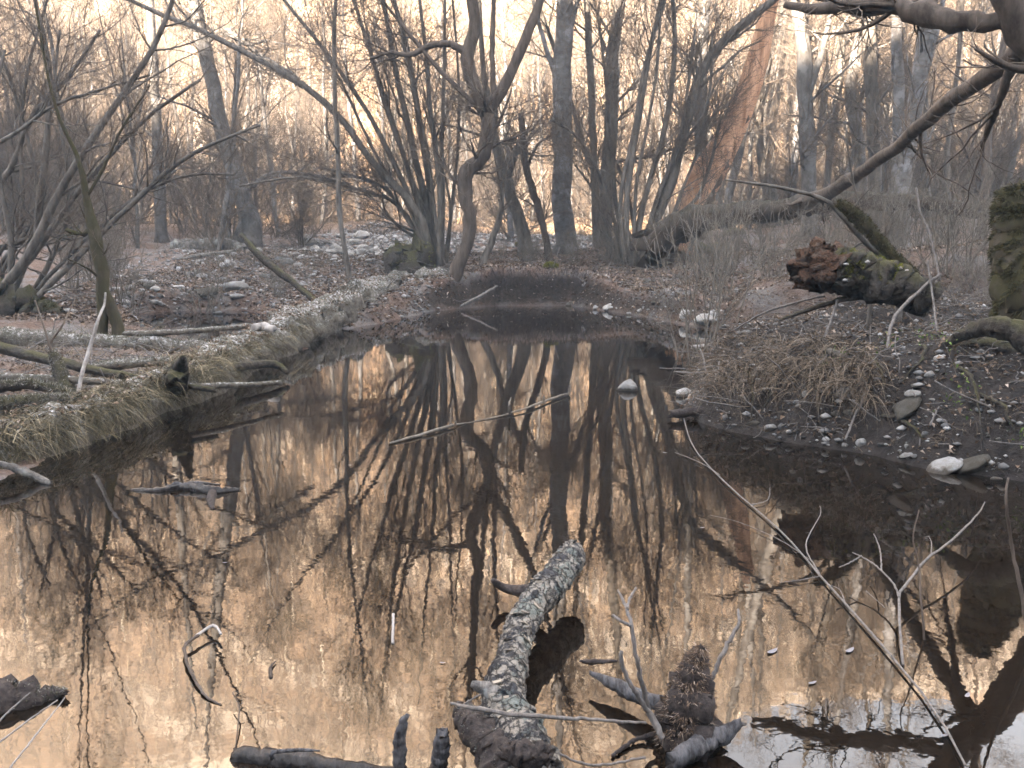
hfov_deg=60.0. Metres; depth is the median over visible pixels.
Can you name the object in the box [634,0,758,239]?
woodland tree
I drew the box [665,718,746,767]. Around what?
driftwood
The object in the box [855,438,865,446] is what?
stone
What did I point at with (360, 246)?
stone
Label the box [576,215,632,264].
bare shrub
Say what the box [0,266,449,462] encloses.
mossy log
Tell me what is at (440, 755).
broken plank
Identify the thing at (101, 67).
woodland tree
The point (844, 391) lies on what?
stone
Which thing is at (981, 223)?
bare shrub
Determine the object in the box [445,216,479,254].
bare shrub
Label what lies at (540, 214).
dead snag
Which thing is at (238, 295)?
stone
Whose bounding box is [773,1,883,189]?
woodland tree
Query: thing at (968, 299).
fallen twigs
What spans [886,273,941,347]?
bank stick
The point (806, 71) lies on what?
woodland tree
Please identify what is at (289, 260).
stone
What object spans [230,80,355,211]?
bare bush
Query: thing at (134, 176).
woodland tree
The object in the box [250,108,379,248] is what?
bare bush
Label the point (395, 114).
woodland tree
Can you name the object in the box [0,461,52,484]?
driftwood
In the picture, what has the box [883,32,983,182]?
woodland tree
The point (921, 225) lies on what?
bare shrub
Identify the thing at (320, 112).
woodland tree
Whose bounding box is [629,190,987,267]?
arching log
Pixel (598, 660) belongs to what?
driftwood
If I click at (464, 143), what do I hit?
woodland tree
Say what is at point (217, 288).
bare shrub
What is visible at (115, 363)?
mossy root
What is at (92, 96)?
birch tree
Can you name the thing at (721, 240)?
bare shrub
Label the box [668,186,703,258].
bare shrub
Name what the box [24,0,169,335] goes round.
mossy snag
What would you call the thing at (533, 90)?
woodland tree
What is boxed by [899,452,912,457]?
stone
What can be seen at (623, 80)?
woodland tree
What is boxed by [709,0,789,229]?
woodland tree
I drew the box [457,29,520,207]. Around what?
woodland tree
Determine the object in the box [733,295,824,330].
bank stick
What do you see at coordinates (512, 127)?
woodland tree
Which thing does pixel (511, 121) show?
woodland tree
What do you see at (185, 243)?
fallen log
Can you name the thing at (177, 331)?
fallen pole
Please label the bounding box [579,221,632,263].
bare shrub
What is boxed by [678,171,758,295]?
bare shrub
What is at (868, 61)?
woodland tree
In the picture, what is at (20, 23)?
birch tree
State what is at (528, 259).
bare shrub
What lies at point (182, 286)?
stone
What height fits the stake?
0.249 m
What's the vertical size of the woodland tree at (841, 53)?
16.796 m
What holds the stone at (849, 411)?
on the ground at (872, 427)
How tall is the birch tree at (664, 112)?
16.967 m
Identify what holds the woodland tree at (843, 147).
on the ground at (872, 427)
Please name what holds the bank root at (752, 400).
on the ground at (872, 427)
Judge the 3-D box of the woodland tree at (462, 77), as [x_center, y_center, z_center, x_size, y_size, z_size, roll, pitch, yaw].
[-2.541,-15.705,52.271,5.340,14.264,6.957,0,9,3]
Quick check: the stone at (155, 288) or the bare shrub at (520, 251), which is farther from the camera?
the bare shrub at (520, 251)
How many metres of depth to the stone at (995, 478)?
5.35 m
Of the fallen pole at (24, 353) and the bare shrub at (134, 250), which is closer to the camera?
the fallen pole at (24, 353)
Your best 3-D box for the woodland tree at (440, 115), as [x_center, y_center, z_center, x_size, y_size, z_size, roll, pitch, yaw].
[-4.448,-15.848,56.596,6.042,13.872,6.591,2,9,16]
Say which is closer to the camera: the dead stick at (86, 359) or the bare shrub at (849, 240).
the dead stick at (86, 359)
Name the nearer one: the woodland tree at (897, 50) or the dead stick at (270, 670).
the dead stick at (270, 670)
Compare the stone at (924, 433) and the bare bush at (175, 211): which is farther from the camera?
the bare bush at (175, 211)
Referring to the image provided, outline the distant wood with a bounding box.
[0,0,1023,211]
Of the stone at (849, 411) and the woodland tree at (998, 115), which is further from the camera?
the woodland tree at (998, 115)
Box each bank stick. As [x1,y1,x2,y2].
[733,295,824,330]
[823,299,838,336]
[844,391,865,440]
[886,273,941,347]
[909,187,940,280]
[926,260,948,332]
[929,395,950,425]
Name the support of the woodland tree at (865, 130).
on the ground at (872, 427)
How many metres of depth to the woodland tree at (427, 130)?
55.77 m
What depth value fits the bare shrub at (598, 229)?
23.32 m
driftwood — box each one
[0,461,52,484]
[452,699,521,767]
[494,738,555,767]
[580,659,617,662]
[589,670,663,709]
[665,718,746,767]
[668,406,703,417]
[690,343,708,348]
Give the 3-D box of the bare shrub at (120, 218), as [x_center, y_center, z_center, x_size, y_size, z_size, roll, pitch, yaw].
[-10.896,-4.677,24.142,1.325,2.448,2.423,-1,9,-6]
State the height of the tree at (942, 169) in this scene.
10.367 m
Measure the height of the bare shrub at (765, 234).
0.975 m
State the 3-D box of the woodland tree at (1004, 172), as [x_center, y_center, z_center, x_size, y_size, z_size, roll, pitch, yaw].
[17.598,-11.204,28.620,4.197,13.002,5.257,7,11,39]
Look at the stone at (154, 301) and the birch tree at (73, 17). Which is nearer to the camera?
the stone at (154, 301)
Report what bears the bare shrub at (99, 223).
on the ground at (872, 427)
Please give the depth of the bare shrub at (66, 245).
21.01 m
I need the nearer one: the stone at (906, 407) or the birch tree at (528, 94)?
the stone at (906, 407)
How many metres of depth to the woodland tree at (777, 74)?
32.63 m
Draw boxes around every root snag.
[35,300,76,390]
[163,355,190,396]
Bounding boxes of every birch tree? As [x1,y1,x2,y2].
[0,1,59,216]
[24,0,119,218]
[34,1,92,135]
[38,3,124,216]
[49,0,129,209]
[52,22,129,222]
[104,0,182,222]
[160,2,227,209]
[175,0,270,235]
[182,62,229,203]
[190,16,267,217]
[202,6,288,212]
[244,35,287,205]
[263,26,320,221]
[274,7,334,210]
[289,0,405,220]
[292,19,372,219]
[350,1,404,215]
[381,23,426,217]
[382,0,485,225]
[396,0,462,212]
[439,6,486,217]
[452,0,552,240]
[477,0,537,215]
[504,0,573,215]
[507,0,577,221]
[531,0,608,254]
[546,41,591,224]
[571,0,683,235]
[618,5,727,223]
[725,0,856,229]
[907,0,987,192]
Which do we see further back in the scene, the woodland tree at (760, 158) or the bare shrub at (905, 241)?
the woodland tree at (760, 158)
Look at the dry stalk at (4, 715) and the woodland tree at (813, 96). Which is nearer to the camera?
the dry stalk at (4, 715)
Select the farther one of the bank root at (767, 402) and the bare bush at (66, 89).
the bare bush at (66, 89)
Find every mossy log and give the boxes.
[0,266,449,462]
[0,325,209,352]
[0,391,80,418]
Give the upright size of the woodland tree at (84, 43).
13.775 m
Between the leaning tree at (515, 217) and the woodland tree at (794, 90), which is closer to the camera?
the leaning tree at (515, 217)
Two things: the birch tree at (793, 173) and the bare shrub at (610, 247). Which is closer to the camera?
the bare shrub at (610, 247)
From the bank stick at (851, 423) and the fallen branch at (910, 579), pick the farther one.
the bank stick at (851, 423)
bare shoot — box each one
[612,587,655,730]
[619,650,664,740]
[711,609,740,679]
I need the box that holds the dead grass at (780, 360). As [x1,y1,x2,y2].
[0,202,1023,471]
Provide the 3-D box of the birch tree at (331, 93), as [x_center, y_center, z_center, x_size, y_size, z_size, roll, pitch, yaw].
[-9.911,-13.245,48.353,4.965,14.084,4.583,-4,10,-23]
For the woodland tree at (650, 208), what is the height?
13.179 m
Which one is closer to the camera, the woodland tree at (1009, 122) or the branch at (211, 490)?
the branch at (211, 490)
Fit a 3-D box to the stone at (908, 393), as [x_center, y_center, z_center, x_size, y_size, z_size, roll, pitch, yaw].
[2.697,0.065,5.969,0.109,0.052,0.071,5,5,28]
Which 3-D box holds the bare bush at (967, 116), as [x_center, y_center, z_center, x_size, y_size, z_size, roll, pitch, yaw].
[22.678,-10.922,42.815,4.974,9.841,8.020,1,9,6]
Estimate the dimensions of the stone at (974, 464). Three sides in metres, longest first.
0.217 x 0.162 x 0.095 m
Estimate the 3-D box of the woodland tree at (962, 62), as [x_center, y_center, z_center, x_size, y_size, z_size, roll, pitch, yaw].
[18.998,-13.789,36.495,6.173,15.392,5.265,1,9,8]
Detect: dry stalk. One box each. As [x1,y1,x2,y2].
[0,692,29,721]
[0,700,57,742]
[9,697,64,767]
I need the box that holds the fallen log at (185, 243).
[169,237,246,249]
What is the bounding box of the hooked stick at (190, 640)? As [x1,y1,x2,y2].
[182,624,221,705]
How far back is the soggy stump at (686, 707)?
2.49 m
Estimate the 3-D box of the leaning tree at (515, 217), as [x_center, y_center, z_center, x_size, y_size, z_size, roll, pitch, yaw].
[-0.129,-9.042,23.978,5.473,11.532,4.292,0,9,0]
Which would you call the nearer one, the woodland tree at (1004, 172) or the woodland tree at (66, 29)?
the woodland tree at (1004, 172)
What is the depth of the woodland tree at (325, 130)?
38.45 m
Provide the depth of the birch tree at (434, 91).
51.91 m
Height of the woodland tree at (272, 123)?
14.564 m
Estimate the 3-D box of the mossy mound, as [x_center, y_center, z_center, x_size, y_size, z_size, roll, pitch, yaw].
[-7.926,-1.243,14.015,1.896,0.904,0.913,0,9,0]
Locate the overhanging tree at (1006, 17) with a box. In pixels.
[770,0,1023,232]
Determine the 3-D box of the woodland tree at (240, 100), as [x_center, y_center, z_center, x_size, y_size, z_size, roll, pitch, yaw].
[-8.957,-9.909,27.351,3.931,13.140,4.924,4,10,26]
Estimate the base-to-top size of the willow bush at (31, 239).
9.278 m
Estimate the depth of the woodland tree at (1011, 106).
32.40 m
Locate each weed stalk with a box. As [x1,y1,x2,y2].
[912,510,924,639]
[1005,477,1023,620]
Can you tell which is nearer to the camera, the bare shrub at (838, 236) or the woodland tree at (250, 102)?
the bare shrub at (838, 236)
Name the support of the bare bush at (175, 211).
on the ground at (872, 427)
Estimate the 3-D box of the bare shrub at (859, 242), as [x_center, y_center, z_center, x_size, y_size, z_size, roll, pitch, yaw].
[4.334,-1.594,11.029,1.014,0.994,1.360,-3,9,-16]
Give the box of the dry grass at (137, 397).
[0,311,322,469]
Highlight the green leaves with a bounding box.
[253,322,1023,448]
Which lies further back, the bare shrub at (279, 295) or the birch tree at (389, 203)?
the birch tree at (389, 203)
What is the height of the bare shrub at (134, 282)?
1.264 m
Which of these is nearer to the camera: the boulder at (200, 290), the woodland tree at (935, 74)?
the boulder at (200, 290)
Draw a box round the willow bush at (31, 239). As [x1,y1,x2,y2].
[0,0,334,309]
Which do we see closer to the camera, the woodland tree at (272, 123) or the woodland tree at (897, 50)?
the woodland tree at (897, 50)
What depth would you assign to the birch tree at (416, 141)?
55.70 m
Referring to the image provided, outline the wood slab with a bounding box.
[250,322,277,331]
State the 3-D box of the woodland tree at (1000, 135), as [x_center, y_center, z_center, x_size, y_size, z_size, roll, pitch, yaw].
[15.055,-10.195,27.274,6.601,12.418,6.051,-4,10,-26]
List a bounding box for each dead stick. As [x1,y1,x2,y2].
[76,292,106,390]
[232,692,243,747]
[268,661,275,677]
[391,613,394,643]
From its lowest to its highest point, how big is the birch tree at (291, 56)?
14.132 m
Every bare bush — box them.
[0,0,150,221]
[0,25,80,234]
[0,32,145,198]
[0,98,121,229]
[2,85,149,227]
[26,95,150,223]
[126,115,222,233]
[135,72,257,238]
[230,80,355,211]
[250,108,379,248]
[438,111,526,222]
[470,145,530,216]
[755,88,864,222]
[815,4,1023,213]
[919,51,1023,199]
[936,72,1023,174]
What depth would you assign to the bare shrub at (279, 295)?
18.74 m
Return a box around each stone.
[143,282,155,288]
[150,286,160,291]
[150,300,158,303]
[173,285,184,288]
[225,259,236,264]
[230,293,244,297]
[280,258,293,264]
[305,238,319,245]
[326,250,336,253]
[330,244,340,248]
[335,248,342,253]
[348,239,360,244]
[353,231,369,238]
[356,244,367,249]
[356,248,367,253]
[369,248,381,252]
[603,303,610,310]
[616,379,637,390]
[676,388,694,396]
[679,310,687,319]
[694,313,716,325]
[746,420,759,425]
[764,424,776,430]
[826,348,847,360]
[831,410,839,415]
[835,386,852,399]
[843,409,853,414]
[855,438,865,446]
[892,396,921,419]
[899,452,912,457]
[904,390,920,396]
[921,431,927,436]
[924,371,934,376]
[926,456,962,474]
[958,454,990,474]
[990,476,1002,479]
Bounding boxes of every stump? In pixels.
[383,231,435,273]
[653,641,723,761]
[985,177,1023,319]
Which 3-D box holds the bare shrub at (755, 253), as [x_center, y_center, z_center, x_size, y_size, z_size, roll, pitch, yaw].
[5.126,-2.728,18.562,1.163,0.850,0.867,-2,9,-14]
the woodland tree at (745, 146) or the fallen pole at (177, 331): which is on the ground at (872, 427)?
the woodland tree at (745, 146)
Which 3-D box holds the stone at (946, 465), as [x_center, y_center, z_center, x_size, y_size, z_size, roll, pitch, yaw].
[2.692,0.520,5.549,0.223,0.062,0.177,-25,16,-8]
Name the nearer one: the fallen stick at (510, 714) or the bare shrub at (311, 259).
the fallen stick at (510, 714)
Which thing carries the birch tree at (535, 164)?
on the ground at (872, 427)
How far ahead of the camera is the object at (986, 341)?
6.17 m
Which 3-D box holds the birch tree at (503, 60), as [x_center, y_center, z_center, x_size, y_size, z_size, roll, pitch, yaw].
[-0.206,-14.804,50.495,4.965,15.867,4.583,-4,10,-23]
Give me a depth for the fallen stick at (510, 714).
2.25 m
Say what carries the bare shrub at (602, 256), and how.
on the ground at (872, 427)
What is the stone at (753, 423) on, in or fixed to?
on the ground at (872, 427)
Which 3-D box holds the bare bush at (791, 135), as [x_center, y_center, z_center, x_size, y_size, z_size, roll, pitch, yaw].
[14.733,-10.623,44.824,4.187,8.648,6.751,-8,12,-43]
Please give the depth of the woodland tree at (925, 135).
25.85 m
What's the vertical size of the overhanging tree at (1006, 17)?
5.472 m
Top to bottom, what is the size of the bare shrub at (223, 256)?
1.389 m
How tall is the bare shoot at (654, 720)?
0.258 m
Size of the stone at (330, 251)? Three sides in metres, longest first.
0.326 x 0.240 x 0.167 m
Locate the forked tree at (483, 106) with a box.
[299,0,561,281]
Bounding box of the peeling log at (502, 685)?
[470,540,585,767]
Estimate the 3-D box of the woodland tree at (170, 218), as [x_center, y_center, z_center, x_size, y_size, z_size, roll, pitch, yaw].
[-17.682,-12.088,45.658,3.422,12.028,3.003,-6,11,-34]
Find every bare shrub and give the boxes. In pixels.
[25,207,135,280]
[27,171,153,279]
[43,183,104,292]
[49,198,97,276]
[52,211,157,307]
[76,256,169,315]
[87,172,146,253]
[106,232,166,275]
[119,232,235,313]
[194,223,252,274]
[226,230,290,267]
[240,235,306,298]
[254,263,299,299]
[284,245,341,275]
[439,239,473,261]
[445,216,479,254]
[475,231,512,261]
[501,238,540,261]
[513,239,542,265]
[514,230,544,260]
[516,225,554,259]
[530,235,571,262]
[551,230,588,263]
[557,226,599,266]
[568,228,638,265]
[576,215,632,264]
[579,215,616,259]
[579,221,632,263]
[588,223,639,263]
[606,226,645,265]
[613,162,815,358]
[638,177,707,263]
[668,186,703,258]
[669,233,718,259]
[674,204,715,263]
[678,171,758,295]
[680,222,745,277]
[690,223,737,274]
[691,217,754,255]
[700,166,762,275]
[723,172,823,279]
[734,185,789,249]
[739,236,781,268]
[744,215,793,252]
[774,212,861,264]
[780,188,853,237]
[781,202,903,249]
[807,200,895,249]
[811,191,893,298]
[811,217,920,295]
[816,162,870,239]
[854,161,911,254]
[855,173,915,243]
[861,212,950,260]
[870,134,946,248]
[879,183,991,278]
[880,174,968,248]
[896,139,1018,278]
[898,206,987,245]
[912,204,987,243]
[925,166,977,244]
[938,150,1023,239]
[940,239,991,292]
[941,253,989,291]
[964,198,991,302]
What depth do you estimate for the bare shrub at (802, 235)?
12.62 m
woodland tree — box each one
[0,0,39,229]
[0,0,43,222]
[0,0,77,230]
[0,0,104,185]
[0,0,163,249]
[0,5,60,211]
[5,0,106,188]
[12,0,162,220]
[24,6,119,120]
[63,49,102,127]
[66,0,191,223]
[66,0,193,248]
[78,0,217,242]
[78,2,122,212]
[91,0,206,215]
[96,2,152,202]
[98,0,149,199]
[115,0,233,220]
[117,0,178,213]
[131,42,189,208]
[139,27,189,223]
[143,0,292,249]
[159,0,208,213]
[163,0,277,250]
[167,0,290,224]
[174,3,253,222]
[175,10,250,220]
[181,3,244,211]
[184,0,301,219]
[200,0,326,233]
[213,18,277,207]
[223,0,307,225]
[229,0,335,240]
[253,35,295,211]
[254,0,348,225]
[261,1,373,220]
[263,0,370,223]
[269,0,394,279]
[286,41,368,222]
[327,0,438,220]
[342,30,425,216]
[365,0,433,218]
[412,17,466,215]
[413,58,446,192]
[427,0,597,234]
[431,0,496,225]
[433,0,500,215]
[434,18,525,210]
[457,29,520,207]
[459,0,593,224]
[472,92,527,213]
[474,42,545,216]
[493,48,579,209]
[523,4,597,212]
[543,36,589,217]
[545,31,587,187]
[551,7,632,211]
[553,1,655,211]
[571,0,635,223]
[572,23,605,216]
[580,0,681,217]
[605,0,689,220]
[620,3,674,209]
[622,6,684,202]
[623,0,693,227]
[623,38,658,212]
[629,0,746,213]
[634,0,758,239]
[644,0,783,210]
[647,0,799,229]
[681,17,719,164]
[692,0,823,229]
[693,0,782,201]
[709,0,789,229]
[710,25,796,229]
[715,17,796,226]
[717,1,821,225]
[723,13,777,226]
[725,0,823,227]
[730,1,796,226]
[741,23,839,199]
[749,2,829,220]
[756,1,862,223]
[760,15,915,226]
[761,1,851,221]
[762,0,895,236]
[764,0,818,225]
[764,1,954,215]
[766,13,890,220]
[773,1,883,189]
[778,33,837,194]
[780,19,837,195]
[814,13,932,221]
[815,18,885,189]
[819,15,954,217]
[819,27,889,188]
[824,3,979,211]
[833,18,908,177]
[835,0,991,246]
[835,15,976,194]
[841,0,968,187]
[843,15,917,222]
[852,0,1023,224]
[879,19,965,190]
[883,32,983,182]
[902,0,1022,239]
[907,0,967,212]
[908,0,992,234]
[916,0,1023,214]
[931,6,975,168]
[932,0,1016,202]
[933,0,1022,203]
[936,0,1016,200]
[937,4,1023,207]
[949,0,1023,195]
[956,0,1023,188]
[956,74,1023,201]
[965,0,1023,196]
[968,37,1023,169]
[991,30,1023,199]
[1004,86,1023,178]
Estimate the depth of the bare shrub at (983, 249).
9.82 m
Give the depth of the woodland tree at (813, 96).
35.86 m
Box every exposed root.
[943,316,1023,354]
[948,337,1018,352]
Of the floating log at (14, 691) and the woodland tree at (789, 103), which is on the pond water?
the floating log at (14, 691)
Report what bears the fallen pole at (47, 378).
on the mossy log at (330, 321)
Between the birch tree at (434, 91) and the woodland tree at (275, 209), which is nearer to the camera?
the woodland tree at (275, 209)
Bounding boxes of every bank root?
[743,371,753,421]
[761,362,776,412]
[796,368,820,424]
[802,347,827,390]
[853,346,884,398]
[878,414,923,441]
[899,344,927,384]
[953,363,981,424]
[978,393,1015,434]
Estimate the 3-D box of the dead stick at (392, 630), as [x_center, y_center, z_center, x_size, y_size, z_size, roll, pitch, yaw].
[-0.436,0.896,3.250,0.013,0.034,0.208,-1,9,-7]
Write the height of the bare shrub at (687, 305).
2.609 m
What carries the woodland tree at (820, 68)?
on the ground at (872, 427)
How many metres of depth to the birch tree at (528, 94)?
49.27 m
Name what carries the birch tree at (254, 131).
on the ground at (872, 427)
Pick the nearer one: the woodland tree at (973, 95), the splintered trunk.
the splintered trunk
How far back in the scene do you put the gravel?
18.75 m
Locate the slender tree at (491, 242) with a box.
[435,26,546,264]
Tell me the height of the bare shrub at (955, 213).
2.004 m
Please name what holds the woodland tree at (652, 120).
on the ground at (872, 427)
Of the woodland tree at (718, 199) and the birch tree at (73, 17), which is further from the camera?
the birch tree at (73, 17)
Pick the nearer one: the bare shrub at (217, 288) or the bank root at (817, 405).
the bank root at (817, 405)
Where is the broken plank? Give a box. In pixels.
[429,727,450,767]
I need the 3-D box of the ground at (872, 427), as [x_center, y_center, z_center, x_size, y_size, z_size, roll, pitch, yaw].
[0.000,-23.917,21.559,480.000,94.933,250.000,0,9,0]
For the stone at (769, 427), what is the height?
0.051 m
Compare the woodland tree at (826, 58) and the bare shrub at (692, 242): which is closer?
the bare shrub at (692, 242)
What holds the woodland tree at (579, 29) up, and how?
on the ground at (872, 427)
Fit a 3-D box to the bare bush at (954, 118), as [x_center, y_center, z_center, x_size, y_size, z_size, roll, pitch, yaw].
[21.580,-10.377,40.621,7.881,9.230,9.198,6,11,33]
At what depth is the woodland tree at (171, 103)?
57.68 m
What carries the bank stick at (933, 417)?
on the ground at (872, 427)
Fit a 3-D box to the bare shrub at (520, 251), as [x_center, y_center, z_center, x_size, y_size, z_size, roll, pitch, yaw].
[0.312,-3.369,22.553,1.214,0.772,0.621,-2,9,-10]
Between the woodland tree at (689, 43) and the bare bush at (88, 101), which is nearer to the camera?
the bare bush at (88, 101)
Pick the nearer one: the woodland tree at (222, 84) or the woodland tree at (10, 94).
the woodland tree at (10, 94)
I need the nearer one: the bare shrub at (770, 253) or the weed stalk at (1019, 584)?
the weed stalk at (1019, 584)
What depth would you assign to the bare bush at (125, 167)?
38.09 m
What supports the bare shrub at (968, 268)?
on the ground at (872, 427)
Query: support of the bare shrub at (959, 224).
on the ground at (872, 427)
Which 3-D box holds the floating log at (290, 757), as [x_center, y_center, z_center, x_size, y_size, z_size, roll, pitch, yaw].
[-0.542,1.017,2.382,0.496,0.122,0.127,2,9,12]
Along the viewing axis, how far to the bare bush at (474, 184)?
47.32 m
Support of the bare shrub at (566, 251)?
on the ground at (872, 427)
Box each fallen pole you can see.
[0,342,216,392]
[0,372,282,389]
[122,323,250,336]
[174,249,235,259]
[239,233,315,300]
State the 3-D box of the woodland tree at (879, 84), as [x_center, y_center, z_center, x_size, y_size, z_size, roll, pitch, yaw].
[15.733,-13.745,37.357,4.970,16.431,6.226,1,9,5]
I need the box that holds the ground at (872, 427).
[0,207,1023,481]
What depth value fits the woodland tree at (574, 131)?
49.46 m
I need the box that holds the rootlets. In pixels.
[445,265,627,295]
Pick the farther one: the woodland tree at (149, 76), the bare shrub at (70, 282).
the woodland tree at (149, 76)
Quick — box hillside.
[0,0,1023,215]
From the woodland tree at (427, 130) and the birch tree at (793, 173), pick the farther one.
the woodland tree at (427, 130)
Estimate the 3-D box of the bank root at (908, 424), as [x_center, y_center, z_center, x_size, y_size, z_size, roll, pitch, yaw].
[2.592,0.294,5.906,0.040,0.174,0.440,-3,9,-20]
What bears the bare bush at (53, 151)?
on the ground at (872, 427)
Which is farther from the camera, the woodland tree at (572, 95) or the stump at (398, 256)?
the woodland tree at (572, 95)
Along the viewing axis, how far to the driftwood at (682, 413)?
7.17 m
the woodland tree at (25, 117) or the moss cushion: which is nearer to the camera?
the moss cushion
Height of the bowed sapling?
2.421 m
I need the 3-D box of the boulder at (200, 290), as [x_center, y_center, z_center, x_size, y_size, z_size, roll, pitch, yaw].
[-6.708,-2.014,19.494,0.501,0.226,0.407,-5,10,-27]
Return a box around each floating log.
[0,674,68,713]
[229,745,393,767]
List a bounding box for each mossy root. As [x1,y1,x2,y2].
[0,376,79,393]
[84,355,236,376]
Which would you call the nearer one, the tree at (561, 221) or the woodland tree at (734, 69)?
the tree at (561, 221)
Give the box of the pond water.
[0,306,1023,767]
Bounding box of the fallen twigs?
[0,237,1023,765]
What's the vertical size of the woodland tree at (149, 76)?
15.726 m
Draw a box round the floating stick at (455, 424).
[389,386,570,443]
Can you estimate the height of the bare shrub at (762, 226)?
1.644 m
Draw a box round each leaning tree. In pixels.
[98,0,377,248]
[423,0,589,253]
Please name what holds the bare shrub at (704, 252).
on the ground at (872, 427)
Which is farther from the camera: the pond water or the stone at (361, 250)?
the stone at (361, 250)
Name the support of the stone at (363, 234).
on the ground at (872, 427)
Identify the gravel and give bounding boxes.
[20,222,1023,476]
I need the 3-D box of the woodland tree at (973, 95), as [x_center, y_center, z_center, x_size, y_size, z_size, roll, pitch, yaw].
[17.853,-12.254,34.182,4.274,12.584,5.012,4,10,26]
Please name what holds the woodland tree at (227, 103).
on the ground at (872, 427)
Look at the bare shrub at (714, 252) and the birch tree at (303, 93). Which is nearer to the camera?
the bare shrub at (714, 252)
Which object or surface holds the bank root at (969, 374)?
on the ground at (872, 427)
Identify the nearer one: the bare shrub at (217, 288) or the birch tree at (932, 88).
the bare shrub at (217, 288)
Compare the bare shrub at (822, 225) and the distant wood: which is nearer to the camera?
the bare shrub at (822, 225)
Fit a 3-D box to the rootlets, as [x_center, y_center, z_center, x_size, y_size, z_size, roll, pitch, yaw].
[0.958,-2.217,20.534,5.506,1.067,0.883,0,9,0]
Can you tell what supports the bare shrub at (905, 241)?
on the ground at (872, 427)
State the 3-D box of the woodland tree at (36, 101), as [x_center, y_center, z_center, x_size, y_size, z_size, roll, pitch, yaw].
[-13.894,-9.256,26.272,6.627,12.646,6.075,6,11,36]
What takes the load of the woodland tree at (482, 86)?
on the ground at (872, 427)
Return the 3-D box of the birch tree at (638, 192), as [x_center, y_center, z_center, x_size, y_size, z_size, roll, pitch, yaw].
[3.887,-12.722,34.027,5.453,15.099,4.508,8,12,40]
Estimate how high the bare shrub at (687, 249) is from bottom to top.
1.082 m
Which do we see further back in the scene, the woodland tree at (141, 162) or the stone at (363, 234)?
the woodland tree at (141, 162)
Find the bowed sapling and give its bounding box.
[709,84,922,329]
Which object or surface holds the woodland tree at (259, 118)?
on the ground at (872, 427)
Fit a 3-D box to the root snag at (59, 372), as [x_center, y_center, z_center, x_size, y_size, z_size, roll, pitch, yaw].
[-3.726,-0.131,7.422,0.264,1.128,0.619,-8,12,-41]
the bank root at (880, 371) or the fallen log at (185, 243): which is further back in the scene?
the fallen log at (185, 243)
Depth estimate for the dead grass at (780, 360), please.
6.84 m
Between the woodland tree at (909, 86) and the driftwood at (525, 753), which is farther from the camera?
the woodland tree at (909, 86)
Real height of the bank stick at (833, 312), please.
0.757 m
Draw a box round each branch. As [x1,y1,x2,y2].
[131,481,241,508]
[832,198,920,274]
[839,502,984,665]
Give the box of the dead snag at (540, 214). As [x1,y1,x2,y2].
[477,78,599,261]
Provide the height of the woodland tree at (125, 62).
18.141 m
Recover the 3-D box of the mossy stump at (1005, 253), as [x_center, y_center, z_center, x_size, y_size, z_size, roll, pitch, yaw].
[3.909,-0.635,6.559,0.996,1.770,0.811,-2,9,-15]
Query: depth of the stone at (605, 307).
18.94 m
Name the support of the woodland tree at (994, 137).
on the ground at (872, 427)
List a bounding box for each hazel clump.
[73,0,516,270]
[499,0,812,266]
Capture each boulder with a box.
[194,287,218,297]
[223,281,249,291]
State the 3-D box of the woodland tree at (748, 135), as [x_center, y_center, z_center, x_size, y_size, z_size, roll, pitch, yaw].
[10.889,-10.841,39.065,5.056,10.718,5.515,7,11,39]
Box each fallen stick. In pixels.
[450,694,646,723]
[460,285,497,306]
[560,753,645,766]
[611,732,656,757]
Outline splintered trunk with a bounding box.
[676,0,778,254]
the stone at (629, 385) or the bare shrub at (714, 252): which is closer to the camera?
the stone at (629, 385)
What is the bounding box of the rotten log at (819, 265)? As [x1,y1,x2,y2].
[779,236,944,320]
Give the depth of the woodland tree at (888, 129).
31.35 m
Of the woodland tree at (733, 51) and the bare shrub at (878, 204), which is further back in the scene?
the woodland tree at (733, 51)
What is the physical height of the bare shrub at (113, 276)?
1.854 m
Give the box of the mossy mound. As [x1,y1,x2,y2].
[0,278,65,316]
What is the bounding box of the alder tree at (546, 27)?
[479,0,679,247]
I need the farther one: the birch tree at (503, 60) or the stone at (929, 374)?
the birch tree at (503, 60)
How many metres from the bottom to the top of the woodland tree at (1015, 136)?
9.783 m
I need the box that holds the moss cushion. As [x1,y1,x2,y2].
[543,261,558,268]
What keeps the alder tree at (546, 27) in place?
on the ground at (872, 427)
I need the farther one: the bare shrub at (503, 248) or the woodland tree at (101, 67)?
the woodland tree at (101, 67)
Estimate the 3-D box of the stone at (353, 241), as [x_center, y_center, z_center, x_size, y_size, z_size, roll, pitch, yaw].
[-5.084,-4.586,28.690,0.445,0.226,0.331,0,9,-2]
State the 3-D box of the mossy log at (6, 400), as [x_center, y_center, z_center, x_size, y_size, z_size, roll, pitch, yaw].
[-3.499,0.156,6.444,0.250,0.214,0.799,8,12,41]
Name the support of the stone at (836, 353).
on the ground at (872, 427)
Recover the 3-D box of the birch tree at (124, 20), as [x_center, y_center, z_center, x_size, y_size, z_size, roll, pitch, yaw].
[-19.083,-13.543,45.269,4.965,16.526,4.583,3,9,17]
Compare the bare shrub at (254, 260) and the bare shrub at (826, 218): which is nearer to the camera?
the bare shrub at (826, 218)
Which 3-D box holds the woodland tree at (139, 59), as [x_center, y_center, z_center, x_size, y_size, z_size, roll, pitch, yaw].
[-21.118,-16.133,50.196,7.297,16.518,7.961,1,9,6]

